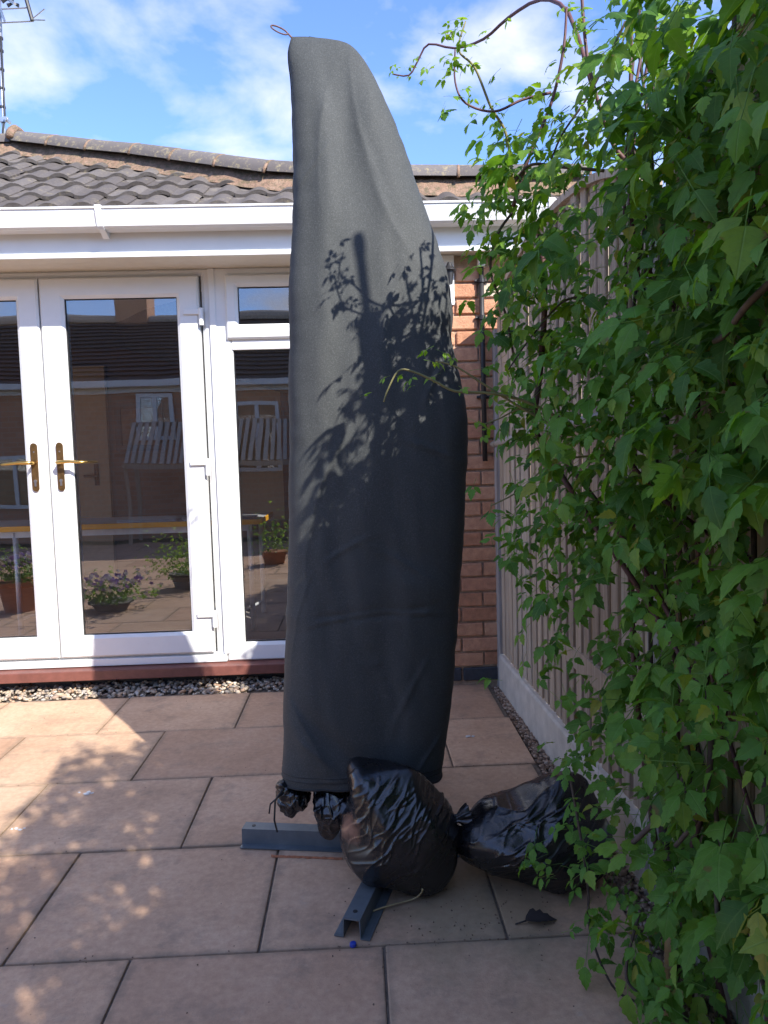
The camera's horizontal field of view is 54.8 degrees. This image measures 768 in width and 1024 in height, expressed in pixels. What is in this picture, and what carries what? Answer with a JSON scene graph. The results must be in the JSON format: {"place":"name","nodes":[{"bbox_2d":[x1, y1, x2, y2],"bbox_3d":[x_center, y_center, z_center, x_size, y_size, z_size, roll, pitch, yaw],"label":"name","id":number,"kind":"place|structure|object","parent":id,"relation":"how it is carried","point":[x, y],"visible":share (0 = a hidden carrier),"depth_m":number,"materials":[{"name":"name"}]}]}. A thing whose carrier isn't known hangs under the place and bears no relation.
{"place":"outdoors","nodes":[
{"label":"outdoors","id":0,"kind":"place"},
{"bbox_2d":[0,676,283,702],"bbox_3d":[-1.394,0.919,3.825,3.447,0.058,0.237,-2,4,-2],"label":"gravel","id":1,"kind":"structure","parent":0,"point":[144,690],"depth_m":3.81,"materials":[{"name":"grey gravel"}]},
{"bbox_2d":[7,696,624,1014],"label":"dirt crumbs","id":2,"kind":"object","parent":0,"point":[394,910],"visible":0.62,"depth_m":1.84,"materials":[{"name":"brown soil"}]},
{"bbox_2d":[0,684,688,1023],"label":"patio","id":3,"kind":"structure","parent":0,"point":[156,891],"depth_m":1.96,"materials":[{"name":"stone"}]},
{"bbox_2d":[78,791,93,794],"bbox_3d":[-1.065,1.002,2.643,0.056,0.002,0.030,1,5,33],"label":"stone chip","id":4,"kind":"object","parent":3,"relation":"on","point":[88,792],"visible":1,"depth_m":2.64,"materials":[{"name":"stone"}]},
{"bbox_2d":[271,855,341,859],"bbox_3d":[-0.227,1.012,2.173,0.214,0.006,0.016,-1,4,7],"label":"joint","id":5,"kind":"object","parent":3,"relation":"on","point":[307,857],"visible":1,"depth_m":2.17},
{"bbox_2d":[350,941,356,947],"bbox_3d":[-0.074,1.036,1.775,0.017,0.008,0.017,-2,4,-2],"label":"bottle cap","id":6,"kind":"object","parent":3,"relation":"on","point":[353,944],"visible":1,"depth_m":1.77,"materials":[{"name":"blue plastic"}]},
{"bbox_2d":[240,24,467,940],"bbox_3d":[-0.017,-0.183,2.173,0.797,2.375,0.754,-4,5,-31],"label":"parasol","id":7,"kind":"object","parent":3,"relation":"on","point":[376,487],"visible":1,"depth_m":2.01,"materials":[{"name":"grey fabric"},{"name":"steel"}]},
{"bbox_2d":[268,789,283,831],"bbox_3d":[-0.305,0.848,2.100,0.046,0.122,0.013,-2,4,-10],"label":"cord","id":8,"kind":"object","parent":7,"relation":"hanging from","point":[278,796],"visible":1,"depth_m":2.10,"materials":[{"name":"black fabric"}]},
{"bbox_2d":[275,778,311,817],"bbox_3d":[-0.265,0.824,2.142,0.098,0.125,0.091,0,4,16],"label":"bin bag","id":9,"kind":"object","parent":7,"relation":"hanging from","point":[291,803],"visible":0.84,"depth_m":2.11,"materials":[{"name":"black plastic"}]},
{"bbox_2d":[312,791,349,839],"bbox_3d":[-0.134,0.856,2.121,0.144,0.181,0.132,-2,4,-2],"label":"bin bag","id":10,"kind":"object","parent":7,"relation":"hanging from","point":[329,808],"visible":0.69,"depth_m":2.08,"materials":[{"name":"black plastic"}]},
{"bbox_2d":[373,888,422,911],"bbox_3d":[0.012,0.995,1.907,0.177,0.059,0.046,-2,4,-7],"label":"straw stalk","id":11,"kind":"object","parent":3,"relation":"on","point":[398,902],"visible":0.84,"depth_m":1.92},
{"bbox_2d":[339,756,471,896],"bbox_3d":[0.059,0.837,1.991,0.362,0.350,0.234,-2,4,-2],"label":"bin bag","id":12,"kind":"object","parent":3,"relation":"on","point":[399,828],"visible":1,"depth_m":1.91,"materials":[{"name":"black plastic"}]},
{"bbox_2d":[457,771,612,893],"bbox_3d":[0.389,0.862,2.026,0.465,0.276,0.294,-2,4,-2],"label":"bin bag","id":13,"kind":"object","parent":3,"relation":"on","point":[496,834],"visible":0.78,"depth_m":1.94,"materials":[{"name":"black plastic"}]},
{"bbox_2d":[515,908,556,924],"bbox_3d":[0.380,1.012,1.839,0.098,0.020,0.058,-5,5,-35],"label":"dead leaf","id":14,"kind":"object","parent":3,"relation":"on","point":[534,915],"visible":1,"depth_m":1.85,"materials":[{"name":"brown plant"}]},
{"bbox_2d":[664,937,675,1023],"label":"bamboo cane","id":15,"kind":"object","parent":3,"relation":"on","point":[667,951],"visible":0.26,"depth_m":1.49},
{"bbox_2d":[0,0,731,186],"label":"sky","id":16,"kind":"structure","parent":0,"point":[213,76],"materials":[{"name":"blue"}]},
{"label":"ground","id":17,"kind":"structure","parent":0,"visible":0},
{"bbox_2d":[0,124,591,691],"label":"bungalow","id":18,"kind":"object","parent":17,"relation":"on","point":[138,272],"visible":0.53,"depth_m":3.79,"materials":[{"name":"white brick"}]},
{"bbox_2d":[0,0,45,132],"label":"tv aerial","id":19,"kind":"object","parent":18,"relation":"attached to","point":[4,119],"visible":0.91,"depth_m":4.88,"materials":[{"name":"metal"}]},
{"bbox_2d":[0,279,60,659],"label":"patio door","id":20,"kind":"structure","parent":18,"relation":"in","point":[46,644],"depth_m":3.75,"materials":[{"name":"white plastic"}]},
{"bbox_2d":[72,365,116,586],"bbox_3d":[-2.586,-0.289,6.241,0.540,1.860,0.101,-2,4,-2],"label":"inner door","id":21,"kind":"structure","parent":18,"relation":"in","point":[89,382],"depth_m":6.24,"materials":[{"name":"brown wood"}]},
{"bbox_2d":[38,276,216,657],"bbox_3d":[-1.291,-0.216,3.770,0.811,1.926,0.136,-2,4,-2],"label":"patio door","id":22,"kind":"structure","parent":18,"relation":"in","point":[55,294],"depth_m":3.77,"materials":[{"name":"white plastic"}]},
{"bbox_2d":[0,512,272,634],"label":"folding table","id":23,"kind":"object","parent":18,"relation":"on","point":[14,530],"visible":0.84,"depth_m":4.45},
{"bbox_2d":[116,516,184,522],"bbox_3d":[-1.458,0.044,4.638,0.366,0.012,0.250,-2,4,-2],"label":"paper stack","id":24,"kind":"object","parent":23,"relation":"on","point":[150,519],"visible":0.93,"depth_m":4.56,"materials":[{"name":"grey paper"}]},
{"bbox_2d":[242,515,257,518],"bbox_3d":[-0.908,0.033,4.594,0.231,0.010,0.218,-2,4,-2],"label":"paper stack","id":25,"kind":"object","parent":23,"relation":"on","point":[249,516],"visible":0.38,"depth_m":4.56,"materials":[{"name":"grey paper"}]},
{"bbox_2d":[214,267,289,660],"bbox_3d":[-0.546,-0.236,3.842,0.599,2.014,0.066,-2,4,-2],"label":"window","id":26,"kind":"structure","parent":18,"relation":"in","point":[242,648],"depth_m":3.80,"materials":[{"name":"white plastic"}]},
{"bbox_2d":[236,379,289,527],"bbox_3d":[-1.054,-0.517,6.301,0.500,1.300,0.055,-2,4,-2],"label":"window pane","id":27,"kind":"object","parent":18,"relation":"attached to","point":[263,433],"visible":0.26,"depth_m":6.30,"materials":[{"name":"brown glass"}]},
{"bbox_2d":[446,262,455,284],"bbox_3d":[0.312,-1.143,3.553,0.066,0.103,0.096,-2,4,-2],"label":"wall light","id":28,"kind":"object","parent":18,"relation":"attached to","point":[450,269],"visible":0.79,"depth_m":3.52,"materials":[{"name":"black metal"}]},
{"bbox_2d":[492,686,735,1023],"bbox_3d":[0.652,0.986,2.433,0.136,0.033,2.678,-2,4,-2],"label":"gravel","id":29,"kind":"structure","parent":17,"relation":"on","point":[621,880],"depth_m":2.05,"materials":[{"name":"grey gravel"}]},
{"bbox_2d":[492,8,767,1023],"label":"garden fence","id":30,"kind":"object","parent":17,"relation":"on","point":[536,710],"visible":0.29,"depth_m":2.57,"materials":[{"name":"brown wood"}]},
{"bbox_2d":[490,404,633,447],"bbox_3d":[0.575,-0.295,2.750,0.057,0.085,1.682,-2,4,-4],"label":"weathered pole","id":31,"kind":"object","parent":30,"relation":"attached to","point":[493,444],"visible":0.18,"depth_m":2.69,"materials":[{"name":"wood"}]},
{"bbox_2d":[360,0,767,1023],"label":"climbing plant","id":32,"kind":"object","parent":30,"relation":"attached to","point":[716,482],"visible":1,"depth_m":1.32,"materials":[{"name":"green plant"}]}
]}

